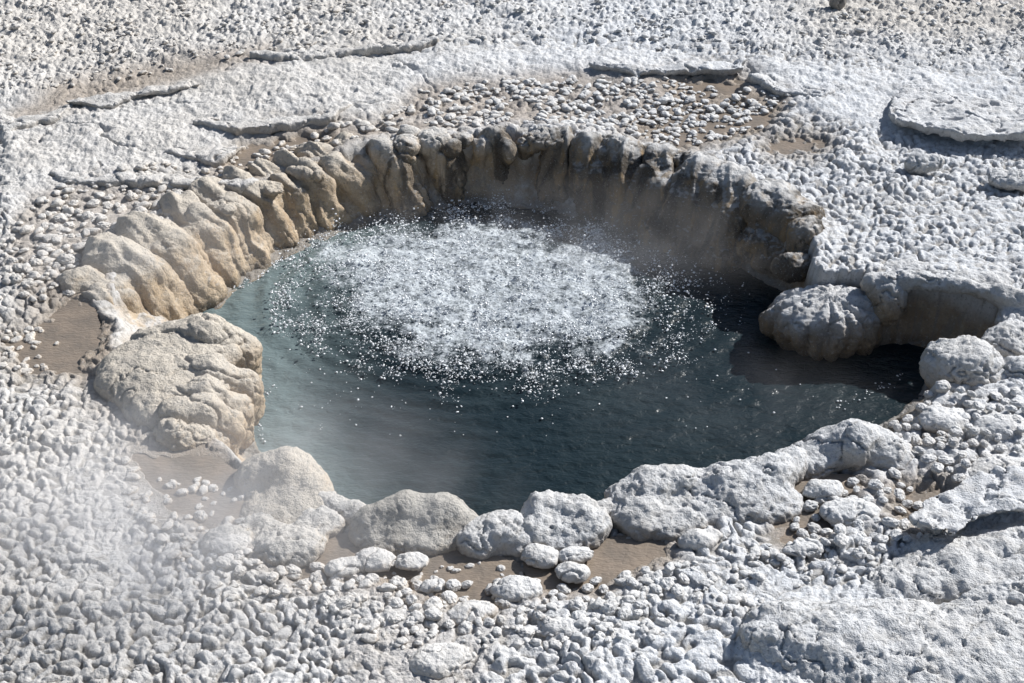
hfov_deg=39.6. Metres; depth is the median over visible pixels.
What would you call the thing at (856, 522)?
nodule
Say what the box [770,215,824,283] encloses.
boulder
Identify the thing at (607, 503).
rim crust
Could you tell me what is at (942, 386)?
nodule
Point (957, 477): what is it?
nodule
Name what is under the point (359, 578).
nodule
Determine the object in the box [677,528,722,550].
nodule
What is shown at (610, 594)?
nodule
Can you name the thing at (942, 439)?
nodule
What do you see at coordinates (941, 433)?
nodule
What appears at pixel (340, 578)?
nodule
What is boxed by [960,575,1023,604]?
stone
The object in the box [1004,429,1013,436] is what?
nodule
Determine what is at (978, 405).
nodule
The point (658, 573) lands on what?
nodule
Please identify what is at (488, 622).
nodule
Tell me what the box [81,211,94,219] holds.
nodule
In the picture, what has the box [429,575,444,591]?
nodule
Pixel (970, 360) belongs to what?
boulder
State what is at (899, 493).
nodule
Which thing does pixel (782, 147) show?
sand patch
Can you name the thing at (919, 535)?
nodule
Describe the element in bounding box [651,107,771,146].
sand patch
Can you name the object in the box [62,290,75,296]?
nodule
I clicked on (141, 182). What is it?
crust slab
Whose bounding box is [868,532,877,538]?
nodule
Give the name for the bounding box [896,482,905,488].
nodule
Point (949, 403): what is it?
nodule
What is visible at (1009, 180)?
stone
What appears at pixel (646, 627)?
pebble field
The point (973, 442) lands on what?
nodule
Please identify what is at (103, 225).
nodule
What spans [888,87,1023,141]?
crust slab
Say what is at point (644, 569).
nodule
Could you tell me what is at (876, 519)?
nodule
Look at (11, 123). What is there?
crust slab
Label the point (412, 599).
nodule
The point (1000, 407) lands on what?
nodule
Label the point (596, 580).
nodule
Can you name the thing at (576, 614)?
nodule
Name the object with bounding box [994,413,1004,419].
nodule
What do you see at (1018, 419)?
nodule
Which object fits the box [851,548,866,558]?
nodule
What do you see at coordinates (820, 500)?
nodule
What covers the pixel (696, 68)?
crust slab
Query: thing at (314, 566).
nodule
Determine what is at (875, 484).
nodule
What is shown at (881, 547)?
nodule
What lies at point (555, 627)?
nodule
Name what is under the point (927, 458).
nodule
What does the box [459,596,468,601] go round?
nodule
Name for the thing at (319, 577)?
nodule
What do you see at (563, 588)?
nodule
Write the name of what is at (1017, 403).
nodule
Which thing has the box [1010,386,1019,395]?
nodule
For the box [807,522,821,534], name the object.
nodule
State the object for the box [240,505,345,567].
mound
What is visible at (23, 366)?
pebble field
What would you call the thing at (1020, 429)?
nodule
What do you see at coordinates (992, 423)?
nodule
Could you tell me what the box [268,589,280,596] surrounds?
nodule
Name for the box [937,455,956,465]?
nodule
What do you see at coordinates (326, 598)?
nodule
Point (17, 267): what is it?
nodule
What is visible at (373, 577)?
nodule
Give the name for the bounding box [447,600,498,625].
nodule
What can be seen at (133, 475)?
pebble field
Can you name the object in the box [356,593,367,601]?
nodule
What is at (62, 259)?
nodule
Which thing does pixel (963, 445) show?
nodule
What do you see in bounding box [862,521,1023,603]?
mound
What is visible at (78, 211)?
nodule
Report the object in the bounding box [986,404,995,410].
nodule
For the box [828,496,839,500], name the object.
nodule
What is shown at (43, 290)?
nodule
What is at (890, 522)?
nodule
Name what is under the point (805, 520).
sand patch
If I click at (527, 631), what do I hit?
nodule
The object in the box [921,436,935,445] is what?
nodule
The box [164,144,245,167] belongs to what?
crust slab
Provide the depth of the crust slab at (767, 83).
9.27 m
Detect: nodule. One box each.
[1,265,12,270]
[7,257,18,262]
[9,273,21,283]
[13,263,23,272]
[18,291,29,297]
[21,280,36,288]
[28,258,42,265]
[38,213,45,218]
[38,287,46,294]
[40,222,48,228]
[51,236,61,243]
[52,213,68,222]
[52,261,60,268]
[56,224,64,231]
[56,253,74,264]
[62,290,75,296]
[63,221,75,228]
[67,200,78,207]
[67,233,74,237]
[74,208,82,215]
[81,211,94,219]
[86,199,100,207]
[96,221,110,228]
[103,203,114,209]
[109,222,116,229]
[115,204,126,213]
[125,192,137,200]
[134,206,147,212]
[138,195,149,200]
[150,211,159,215]
[174,189,183,193]
[186,534,197,544]
[193,510,207,522]
[209,534,251,555]
[214,556,231,568]
[233,550,245,559]
[234,565,245,575]
[239,524,249,530]
[253,564,264,570]
[265,571,278,582]
[267,555,277,561]
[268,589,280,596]
[284,564,301,574]
[292,579,311,587]
[308,562,324,571]
[310,570,326,585]
[320,595,330,605]
[324,556,364,576]
[325,590,334,596]
[329,574,344,581]
[334,582,343,587]
[336,595,354,609]
[355,547,396,572]
[355,575,364,582]
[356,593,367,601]
[364,573,379,583]
[368,601,383,612]
[383,592,391,598]
[387,597,403,607]
[387,613,404,623]
[388,575,408,590]
[395,552,428,570]
[401,588,412,595]
[405,594,417,603]
[405,615,419,626]
[407,642,476,679]
[411,580,421,591]
[419,578,444,593]
[422,596,442,609]
[423,607,442,620]
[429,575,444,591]
[441,590,457,603]
[444,619,454,628]
[445,579,461,591]
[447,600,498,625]
[456,620,474,633]
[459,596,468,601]
[461,580,472,588]
[483,617,494,626]
[484,583,491,595]
[490,575,542,601]
[492,626,501,636]
[494,597,511,609]
[496,615,504,624]
[517,626,534,636]
[521,543,558,568]
[530,601,538,609]
[533,610,544,620]
[539,616,582,636]
[543,616,551,623]
[548,589,557,596]
[555,561,590,583]
[556,583,570,594]
[559,546,593,563]
[568,599,587,610]
[571,610,586,619]
[581,583,593,592]
[582,596,589,601]
[589,576,601,584]
[593,627,642,646]
[598,584,608,594]
[602,599,617,615]
[605,591,615,600]
[617,605,630,619]
[618,570,631,577]
[630,580,638,586]
[633,599,644,608]
[633,609,642,616]
[640,566,649,573]
[641,586,647,592]
[651,569,662,580]
[651,585,661,593]
[659,577,674,590]
[664,562,674,571]
[670,583,684,599]
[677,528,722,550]
[678,573,689,584]
[692,591,703,604]
[782,537,824,557]
[790,522,799,530]
[793,516,799,522]
[796,528,809,537]
[802,479,843,498]
[803,500,818,511]
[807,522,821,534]
[810,533,819,539]
[811,514,820,521]
[814,497,827,504]
[819,497,880,526]
[820,528,832,533]
[820,537,830,545]
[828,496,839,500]
[833,533,848,546]
[834,523,845,534]
[841,489,848,497]
[846,477,858,486]
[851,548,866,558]
[852,519,863,526]
[853,485,859,493]
[857,538,873,548]
[858,531,866,536]
[862,494,874,501]
[865,547,874,554]
[868,479,883,489]
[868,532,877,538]
[872,516,880,522]
[875,543,888,552]
[876,535,888,542]
[877,489,883,496]
[878,496,887,503]
[881,517,900,528]
[883,487,891,493]
[888,420,898,427]
[888,467,901,478]
[889,528,902,540]
[893,423,901,431]
[894,488,905,501]
[894,506,906,514]
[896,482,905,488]
[899,518,910,529]
[901,414,912,422]
[901,423,911,430]
[901,500,912,508]
[902,535,911,541]
[906,486,913,492]
[911,424,921,429]
[911,434,921,446]
[912,501,922,509]
[913,446,924,452]
[915,403,926,412]
[916,532,922,538]
[918,405,969,432]
[919,454,936,463]
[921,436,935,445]
[923,390,934,398]
[931,462,943,473]
[934,380,950,392]
[935,436,947,442]
[936,430,947,437]
[937,441,946,449]
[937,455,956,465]
[942,399,956,407]
[945,466,952,472]
[948,437,958,446]
[949,425,963,437]
[951,473,964,482]
[956,386,964,393]
[957,451,966,457]
[959,442,968,448]
[961,458,971,467]
[962,412,970,420]
[963,400,974,408]
[964,423,972,428]
[966,390,976,397]
[967,438,978,446]
[968,426,979,435]
[968,454,1023,476]
[968,455,975,462]
[972,412,980,420]
[973,401,985,410]
[973,412,1023,440]
[979,440,988,447]
[980,429,991,434]
[981,451,991,457]
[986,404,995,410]
[990,392,1002,401]
[993,433,1001,441]
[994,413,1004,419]
[994,444,1007,452]
[996,404,1003,411]
[1000,398,1009,404]
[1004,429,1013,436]
[1005,405,1017,411]
[1009,400,1023,407]
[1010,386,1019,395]
[1012,414,1023,422]
[1014,444,1022,452]
[1016,438,1023,446]
[1017,426,1023,432]
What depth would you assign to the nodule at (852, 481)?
6.14 m
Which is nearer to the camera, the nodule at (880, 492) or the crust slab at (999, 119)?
the nodule at (880, 492)
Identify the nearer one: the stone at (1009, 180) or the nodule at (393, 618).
the nodule at (393, 618)
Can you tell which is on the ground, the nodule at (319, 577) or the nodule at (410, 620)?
the nodule at (410, 620)
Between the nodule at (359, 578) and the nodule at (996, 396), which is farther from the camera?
the nodule at (996, 396)
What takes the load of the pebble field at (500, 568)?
on the ground
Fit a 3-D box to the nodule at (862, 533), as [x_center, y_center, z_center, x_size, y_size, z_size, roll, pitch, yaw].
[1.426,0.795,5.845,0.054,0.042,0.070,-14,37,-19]
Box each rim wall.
[59,131,392,320]
[365,124,574,218]
[568,131,756,273]
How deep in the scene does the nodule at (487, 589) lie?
5.60 m
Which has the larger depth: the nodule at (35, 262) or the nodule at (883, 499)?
the nodule at (35, 262)
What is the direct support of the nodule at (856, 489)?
on the ground
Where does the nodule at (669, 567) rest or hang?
on the ground
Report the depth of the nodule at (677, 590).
5.55 m
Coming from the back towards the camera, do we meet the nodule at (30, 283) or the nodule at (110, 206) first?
the nodule at (110, 206)
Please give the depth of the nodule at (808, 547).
5.76 m
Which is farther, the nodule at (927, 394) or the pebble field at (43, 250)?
the pebble field at (43, 250)
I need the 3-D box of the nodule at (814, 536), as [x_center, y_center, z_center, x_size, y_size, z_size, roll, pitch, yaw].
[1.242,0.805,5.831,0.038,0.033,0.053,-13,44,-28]
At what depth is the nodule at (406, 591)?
5.56 m
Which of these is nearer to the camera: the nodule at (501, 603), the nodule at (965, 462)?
the nodule at (501, 603)
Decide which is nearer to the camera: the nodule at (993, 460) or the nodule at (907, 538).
the nodule at (907, 538)
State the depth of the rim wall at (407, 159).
8.65 m
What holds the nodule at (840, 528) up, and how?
on the ground
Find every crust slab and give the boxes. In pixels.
[0,104,73,131]
[49,168,258,194]
[66,79,201,108]
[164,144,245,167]
[192,103,351,135]
[249,36,438,61]
[588,57,745,76]
[747,73,846,96]
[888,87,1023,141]
[909,465,1023,535]
[965,110,1023,122]
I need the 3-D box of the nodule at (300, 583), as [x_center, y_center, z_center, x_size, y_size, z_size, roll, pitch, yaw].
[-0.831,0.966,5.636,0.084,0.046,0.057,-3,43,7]
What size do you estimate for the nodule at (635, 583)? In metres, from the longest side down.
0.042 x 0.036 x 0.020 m
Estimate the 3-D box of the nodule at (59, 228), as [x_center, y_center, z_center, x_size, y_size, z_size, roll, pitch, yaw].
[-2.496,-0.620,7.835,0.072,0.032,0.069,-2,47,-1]
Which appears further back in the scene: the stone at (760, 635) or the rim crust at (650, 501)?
the rim crust at (650, 501)
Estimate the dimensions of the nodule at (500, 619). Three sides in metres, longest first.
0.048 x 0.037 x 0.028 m
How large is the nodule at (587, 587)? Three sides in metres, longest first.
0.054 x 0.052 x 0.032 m
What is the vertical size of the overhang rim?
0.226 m
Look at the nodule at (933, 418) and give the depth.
6.43 m
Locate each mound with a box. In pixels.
[200,524,252,556]
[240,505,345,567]
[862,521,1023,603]
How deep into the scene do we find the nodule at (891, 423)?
6.46 m
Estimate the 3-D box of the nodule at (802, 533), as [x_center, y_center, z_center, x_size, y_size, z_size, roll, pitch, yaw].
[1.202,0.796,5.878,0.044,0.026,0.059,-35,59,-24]
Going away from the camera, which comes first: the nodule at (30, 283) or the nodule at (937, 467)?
the nodule at (937, 467)
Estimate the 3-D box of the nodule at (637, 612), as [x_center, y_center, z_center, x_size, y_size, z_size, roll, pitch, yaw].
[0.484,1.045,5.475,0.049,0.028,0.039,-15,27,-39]
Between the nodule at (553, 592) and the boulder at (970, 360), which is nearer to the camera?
the nodule at (553, 592)
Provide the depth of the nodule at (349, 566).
5.67 m
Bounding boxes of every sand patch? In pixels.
[1,299,101,376]
[132,453,246,528]
[234,137,319,166]
[300,533,524,600]
[523,534,677,592]
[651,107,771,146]
[678,79,744,100]
[766,138,825,154]
[773,474,862,543]
[902,488,942,528]
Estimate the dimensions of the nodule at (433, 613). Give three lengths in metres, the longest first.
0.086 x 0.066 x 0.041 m
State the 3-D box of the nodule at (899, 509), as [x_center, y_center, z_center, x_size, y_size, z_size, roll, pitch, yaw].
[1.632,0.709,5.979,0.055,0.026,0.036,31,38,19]
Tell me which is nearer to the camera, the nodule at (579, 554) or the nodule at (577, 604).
the nodule at (577, 604)
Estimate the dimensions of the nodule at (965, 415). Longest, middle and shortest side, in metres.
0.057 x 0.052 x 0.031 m
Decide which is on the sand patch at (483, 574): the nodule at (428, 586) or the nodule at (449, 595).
the nodule at (449, 595)
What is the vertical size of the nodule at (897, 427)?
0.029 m
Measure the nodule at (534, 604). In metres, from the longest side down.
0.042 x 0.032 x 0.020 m
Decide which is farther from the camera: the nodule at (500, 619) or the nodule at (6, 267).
the nodule at (6, 267)
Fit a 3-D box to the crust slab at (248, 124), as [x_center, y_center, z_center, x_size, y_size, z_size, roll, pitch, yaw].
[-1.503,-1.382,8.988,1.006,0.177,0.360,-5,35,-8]
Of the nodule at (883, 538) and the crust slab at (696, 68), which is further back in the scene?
the crust slab at (696, 68)
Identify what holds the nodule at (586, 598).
on the ground
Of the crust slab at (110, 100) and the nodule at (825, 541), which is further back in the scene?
the crust slab at (110, 100)
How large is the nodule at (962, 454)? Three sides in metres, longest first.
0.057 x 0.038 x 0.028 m
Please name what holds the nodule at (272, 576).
on the ground
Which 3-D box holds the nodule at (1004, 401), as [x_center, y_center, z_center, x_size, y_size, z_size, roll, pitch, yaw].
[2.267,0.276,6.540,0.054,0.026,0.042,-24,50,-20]
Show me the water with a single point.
(622, 430)
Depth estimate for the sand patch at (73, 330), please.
7.04 m
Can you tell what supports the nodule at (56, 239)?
on the ground
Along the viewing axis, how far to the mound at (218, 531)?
5.81 m
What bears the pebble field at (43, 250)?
on the ground
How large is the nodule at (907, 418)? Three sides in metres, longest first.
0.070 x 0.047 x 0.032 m
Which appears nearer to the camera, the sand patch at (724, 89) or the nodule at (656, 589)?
the nodule at (656, 589)
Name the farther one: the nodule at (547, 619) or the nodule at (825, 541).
the nodule at (825, 541)
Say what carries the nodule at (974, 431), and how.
on the ground
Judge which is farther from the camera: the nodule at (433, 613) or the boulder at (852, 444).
the boulder at (852, 444)
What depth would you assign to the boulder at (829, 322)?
7.37 m
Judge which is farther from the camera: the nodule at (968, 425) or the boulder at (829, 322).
the boulder at (829, 322)
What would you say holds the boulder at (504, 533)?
on the ground
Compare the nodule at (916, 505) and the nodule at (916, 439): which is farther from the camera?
the nodule at (916, 439)
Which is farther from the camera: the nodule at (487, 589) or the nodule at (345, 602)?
the nodule at (487, 589)
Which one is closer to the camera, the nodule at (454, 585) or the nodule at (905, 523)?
the nodule at (454, 585)
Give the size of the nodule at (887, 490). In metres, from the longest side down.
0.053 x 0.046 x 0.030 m
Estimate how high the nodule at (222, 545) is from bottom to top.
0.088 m
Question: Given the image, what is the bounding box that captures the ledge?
[736,596,1023,682]
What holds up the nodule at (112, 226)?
on the ground
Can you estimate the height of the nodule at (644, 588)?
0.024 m
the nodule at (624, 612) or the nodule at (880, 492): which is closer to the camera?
the nodule at (624, 612)
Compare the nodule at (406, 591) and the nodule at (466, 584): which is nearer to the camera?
the nodule at (406, 591)
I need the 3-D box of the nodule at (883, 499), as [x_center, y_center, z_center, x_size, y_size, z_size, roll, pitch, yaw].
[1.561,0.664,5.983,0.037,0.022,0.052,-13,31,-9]
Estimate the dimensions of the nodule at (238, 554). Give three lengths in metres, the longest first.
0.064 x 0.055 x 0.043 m
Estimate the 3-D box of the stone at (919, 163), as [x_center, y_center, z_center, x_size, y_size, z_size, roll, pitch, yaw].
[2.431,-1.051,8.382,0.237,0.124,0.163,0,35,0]
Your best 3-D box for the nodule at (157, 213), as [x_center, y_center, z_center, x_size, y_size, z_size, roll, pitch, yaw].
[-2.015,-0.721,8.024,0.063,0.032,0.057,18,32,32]
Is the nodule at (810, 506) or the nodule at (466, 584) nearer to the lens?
the nodule at (466, 584)
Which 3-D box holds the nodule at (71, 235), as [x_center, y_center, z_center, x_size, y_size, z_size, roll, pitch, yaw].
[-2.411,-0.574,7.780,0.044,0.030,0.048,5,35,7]
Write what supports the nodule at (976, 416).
on the ground
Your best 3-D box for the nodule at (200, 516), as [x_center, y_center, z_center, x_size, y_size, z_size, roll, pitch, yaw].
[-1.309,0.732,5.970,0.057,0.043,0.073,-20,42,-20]
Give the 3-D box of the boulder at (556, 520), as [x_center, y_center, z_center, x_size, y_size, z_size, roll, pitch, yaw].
[0.212,0.756,5.900,0.410,0.202,0.318,0,35,0]
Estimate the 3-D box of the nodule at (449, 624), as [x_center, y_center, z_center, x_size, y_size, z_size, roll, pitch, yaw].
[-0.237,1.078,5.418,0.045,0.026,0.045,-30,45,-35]
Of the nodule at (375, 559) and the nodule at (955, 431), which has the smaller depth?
the nodule at (375, 559)
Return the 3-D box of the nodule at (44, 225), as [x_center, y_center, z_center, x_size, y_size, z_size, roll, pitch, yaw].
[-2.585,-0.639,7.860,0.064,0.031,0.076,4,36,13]
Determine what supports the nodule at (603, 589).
on the ground
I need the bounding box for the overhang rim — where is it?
[860,258,1023,324]
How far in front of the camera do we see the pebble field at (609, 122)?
9.11 m
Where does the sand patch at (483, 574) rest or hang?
on the ground
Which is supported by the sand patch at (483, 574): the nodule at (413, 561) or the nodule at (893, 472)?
the nodule at (413, 561)
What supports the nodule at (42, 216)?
on the ground
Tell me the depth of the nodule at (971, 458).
6.21 m
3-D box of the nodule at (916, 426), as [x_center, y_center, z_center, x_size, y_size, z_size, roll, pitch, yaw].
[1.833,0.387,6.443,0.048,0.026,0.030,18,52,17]
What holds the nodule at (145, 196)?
on the ground
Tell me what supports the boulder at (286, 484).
on the ground
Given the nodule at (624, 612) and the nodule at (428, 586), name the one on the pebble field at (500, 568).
the nodule at (428, 586)
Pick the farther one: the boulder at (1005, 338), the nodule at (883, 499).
the boulder at (1005, 338)
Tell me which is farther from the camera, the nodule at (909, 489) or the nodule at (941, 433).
the nodule at (941, 433)
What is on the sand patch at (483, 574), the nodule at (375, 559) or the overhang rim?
the nodule at (375, 559)
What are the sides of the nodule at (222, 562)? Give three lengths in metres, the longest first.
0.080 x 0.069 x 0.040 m
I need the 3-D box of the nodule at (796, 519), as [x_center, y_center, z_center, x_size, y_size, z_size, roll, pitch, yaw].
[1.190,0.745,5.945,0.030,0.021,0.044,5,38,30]
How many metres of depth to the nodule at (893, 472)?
6.15 m
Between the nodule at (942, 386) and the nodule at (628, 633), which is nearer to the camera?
the nodule at (628, 633)
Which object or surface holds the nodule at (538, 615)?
on the ground
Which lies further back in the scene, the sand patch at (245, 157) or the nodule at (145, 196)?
the sand patch at (245, 157)
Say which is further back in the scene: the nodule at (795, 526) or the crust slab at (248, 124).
the crust slab at (248, 124)
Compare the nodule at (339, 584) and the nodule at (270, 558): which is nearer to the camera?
the nodule at (339, 584)
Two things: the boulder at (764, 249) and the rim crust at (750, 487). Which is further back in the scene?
the boulder at (764, 249)
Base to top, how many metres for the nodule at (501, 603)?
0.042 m
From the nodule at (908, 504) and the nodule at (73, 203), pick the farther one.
the nodule at (73, 203)
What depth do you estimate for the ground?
8.05 m
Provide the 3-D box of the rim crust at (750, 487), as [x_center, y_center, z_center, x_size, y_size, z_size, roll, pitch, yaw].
[0.997,0.644,6.065,0.741,0.237,0.403,-10,36,-14]
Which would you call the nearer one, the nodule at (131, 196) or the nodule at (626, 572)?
the nodule at (626, 572)
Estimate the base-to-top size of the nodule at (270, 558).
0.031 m
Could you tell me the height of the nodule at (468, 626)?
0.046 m
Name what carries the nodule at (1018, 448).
on the ground
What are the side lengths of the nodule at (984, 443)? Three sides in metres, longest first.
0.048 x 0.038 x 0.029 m
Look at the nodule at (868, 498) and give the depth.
6.00 m
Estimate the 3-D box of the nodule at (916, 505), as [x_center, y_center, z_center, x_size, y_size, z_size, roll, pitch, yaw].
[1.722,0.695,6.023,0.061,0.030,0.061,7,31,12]
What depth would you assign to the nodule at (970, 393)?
6.57 m
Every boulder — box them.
[93,312,265,455]
[233,446,333,523]
[348,489,477,555]
[456,509,532,559]
[520,489,612,550]
[735,178,825,263]
[740,232,786,275]
[758,284,883,361]
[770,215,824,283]
[790,418,916,478]
[865,282,907,325]
[919,335,1004,388]
[981,320,1023,378]
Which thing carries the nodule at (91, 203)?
on the ground
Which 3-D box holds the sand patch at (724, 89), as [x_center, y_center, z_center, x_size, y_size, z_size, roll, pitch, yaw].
[1.321,-1.675,9.425,0.540,0.001,0.378,0,35,0]
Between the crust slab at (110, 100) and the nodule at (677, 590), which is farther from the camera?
the crust slab at (110, 100)
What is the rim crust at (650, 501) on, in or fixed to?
on the ground
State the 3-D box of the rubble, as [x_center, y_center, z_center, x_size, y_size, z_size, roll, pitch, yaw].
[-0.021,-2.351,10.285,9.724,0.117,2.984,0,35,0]
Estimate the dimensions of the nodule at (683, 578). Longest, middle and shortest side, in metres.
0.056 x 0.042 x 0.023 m
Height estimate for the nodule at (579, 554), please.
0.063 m
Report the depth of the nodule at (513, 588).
5.56 m
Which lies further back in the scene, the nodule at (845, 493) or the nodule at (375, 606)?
the nodule at (845, 493)
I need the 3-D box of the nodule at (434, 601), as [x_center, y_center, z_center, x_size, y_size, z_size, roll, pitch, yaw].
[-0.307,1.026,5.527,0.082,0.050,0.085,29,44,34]
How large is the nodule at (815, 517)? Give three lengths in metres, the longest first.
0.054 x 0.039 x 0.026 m
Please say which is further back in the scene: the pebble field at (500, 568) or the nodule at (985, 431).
the nodule at (985, 431)
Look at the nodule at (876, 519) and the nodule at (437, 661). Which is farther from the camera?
the nodule at (876, 519)
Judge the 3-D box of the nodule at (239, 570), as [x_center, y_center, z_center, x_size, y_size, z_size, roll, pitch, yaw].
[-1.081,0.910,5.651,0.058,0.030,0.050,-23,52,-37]
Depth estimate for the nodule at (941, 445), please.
6.26 m
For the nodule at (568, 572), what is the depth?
5.64 m
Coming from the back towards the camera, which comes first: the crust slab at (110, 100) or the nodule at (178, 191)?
the crust slab at (110, 100)
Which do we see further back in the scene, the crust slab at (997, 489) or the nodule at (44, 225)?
the nodule at (44, 225)
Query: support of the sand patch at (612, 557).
on the ground
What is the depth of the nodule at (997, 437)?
6.32 m
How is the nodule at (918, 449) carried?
on the ground
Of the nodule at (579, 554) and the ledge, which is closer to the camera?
the ledge
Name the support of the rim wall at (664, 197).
on the ground
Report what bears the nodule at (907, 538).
on the ground
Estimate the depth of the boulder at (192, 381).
6.64 m
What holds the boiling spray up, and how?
on the water
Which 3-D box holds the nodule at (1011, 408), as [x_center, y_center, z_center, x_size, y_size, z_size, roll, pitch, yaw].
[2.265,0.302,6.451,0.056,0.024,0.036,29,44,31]
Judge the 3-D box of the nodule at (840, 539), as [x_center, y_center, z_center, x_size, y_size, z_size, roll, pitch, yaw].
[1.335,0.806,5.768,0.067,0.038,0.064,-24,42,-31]
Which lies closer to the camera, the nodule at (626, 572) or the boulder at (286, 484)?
the nodule at (626, 572)
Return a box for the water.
[203,202,924,515]
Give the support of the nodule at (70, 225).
on the ground
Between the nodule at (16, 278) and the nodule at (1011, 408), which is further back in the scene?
the nodule at (16, 278)
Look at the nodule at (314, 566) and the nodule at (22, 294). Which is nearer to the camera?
the nodule at (314, 566)
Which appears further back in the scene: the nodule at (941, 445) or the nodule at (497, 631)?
the nodule at (941, 445)
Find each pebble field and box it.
[0,119,407,302]
[0,326,58,374]
[121,456,245,531]
[145,518,889,649]
[358,561,505,599]
[385,74,796,145]
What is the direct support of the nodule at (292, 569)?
on the ground
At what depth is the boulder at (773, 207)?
7.99 m
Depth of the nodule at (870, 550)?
5.74 m
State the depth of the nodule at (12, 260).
7.55 m
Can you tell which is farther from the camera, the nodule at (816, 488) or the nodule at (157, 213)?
the nodule at (157, 213)
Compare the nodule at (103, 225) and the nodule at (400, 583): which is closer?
the nodule at (400, 583)
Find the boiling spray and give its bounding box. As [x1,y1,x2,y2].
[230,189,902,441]
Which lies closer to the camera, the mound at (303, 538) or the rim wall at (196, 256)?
the mound at (303, 538)
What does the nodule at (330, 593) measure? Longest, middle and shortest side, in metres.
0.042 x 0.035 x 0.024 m
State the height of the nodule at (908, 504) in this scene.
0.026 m
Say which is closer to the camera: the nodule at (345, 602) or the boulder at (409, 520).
the nodule at (345, 602)
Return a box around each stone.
[740,601,793,652]
[829,0,845,10]
[904,152,944,174]
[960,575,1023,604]
[987,169,1023,191]
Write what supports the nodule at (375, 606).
on the ground
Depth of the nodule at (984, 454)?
6.22 m
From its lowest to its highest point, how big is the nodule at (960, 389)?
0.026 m
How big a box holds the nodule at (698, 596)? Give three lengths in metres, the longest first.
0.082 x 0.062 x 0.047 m
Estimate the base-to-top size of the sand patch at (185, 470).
0.001 m
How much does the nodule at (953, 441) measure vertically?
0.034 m
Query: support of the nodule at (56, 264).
on the ground
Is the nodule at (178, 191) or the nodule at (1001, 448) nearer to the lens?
the nodule at (1001, 448)
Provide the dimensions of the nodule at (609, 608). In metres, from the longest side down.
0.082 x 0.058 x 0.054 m
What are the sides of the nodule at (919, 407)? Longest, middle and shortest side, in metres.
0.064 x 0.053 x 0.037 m
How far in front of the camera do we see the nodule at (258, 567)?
5.68 m
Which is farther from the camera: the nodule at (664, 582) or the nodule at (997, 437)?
the nodule at (997, 437)
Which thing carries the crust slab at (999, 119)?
on the ground
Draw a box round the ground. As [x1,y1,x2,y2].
[0,0,1023,682]
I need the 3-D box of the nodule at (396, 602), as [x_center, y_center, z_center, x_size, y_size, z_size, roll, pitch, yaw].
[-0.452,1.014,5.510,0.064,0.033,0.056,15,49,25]
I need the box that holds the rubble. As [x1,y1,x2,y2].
[0,0,1023,88]
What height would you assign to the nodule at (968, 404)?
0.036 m
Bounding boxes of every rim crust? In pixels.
[318,491,365,526]
[597,497,613,515]
[604,464,708,541]
[685,446,809,525]
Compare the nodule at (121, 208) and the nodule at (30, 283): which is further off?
the nodule at (121, 208)
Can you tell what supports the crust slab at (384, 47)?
on the ground
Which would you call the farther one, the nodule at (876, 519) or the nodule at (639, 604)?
the nodule at (876, 519)
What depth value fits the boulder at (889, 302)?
7.33 m
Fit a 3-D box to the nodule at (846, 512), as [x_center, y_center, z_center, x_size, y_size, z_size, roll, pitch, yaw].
[1.415,0.715,5.956,0.260,0.091,0.175,0,35,0]
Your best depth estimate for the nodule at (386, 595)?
5.53 m
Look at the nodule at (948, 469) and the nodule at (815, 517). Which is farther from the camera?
the nodule at (948, 469)
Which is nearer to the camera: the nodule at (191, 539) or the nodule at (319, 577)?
the nodule at (319, 577)
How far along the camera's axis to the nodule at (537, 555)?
5.71 m
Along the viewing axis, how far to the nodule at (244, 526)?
5.87 m
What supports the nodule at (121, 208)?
on the ground
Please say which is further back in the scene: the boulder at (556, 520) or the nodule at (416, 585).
the boulder at (556, 520)
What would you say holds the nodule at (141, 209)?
on the ground
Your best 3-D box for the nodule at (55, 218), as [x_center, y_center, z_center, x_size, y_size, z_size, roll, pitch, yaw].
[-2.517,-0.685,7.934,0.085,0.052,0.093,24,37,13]
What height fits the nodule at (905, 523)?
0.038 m
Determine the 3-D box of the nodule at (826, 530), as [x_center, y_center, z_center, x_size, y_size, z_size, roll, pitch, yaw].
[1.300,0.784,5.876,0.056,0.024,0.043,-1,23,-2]
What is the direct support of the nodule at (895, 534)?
on the ground
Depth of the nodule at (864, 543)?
5.78 m
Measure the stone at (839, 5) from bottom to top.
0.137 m
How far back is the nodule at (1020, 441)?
6.28 m
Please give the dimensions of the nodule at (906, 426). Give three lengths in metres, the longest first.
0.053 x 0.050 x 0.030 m

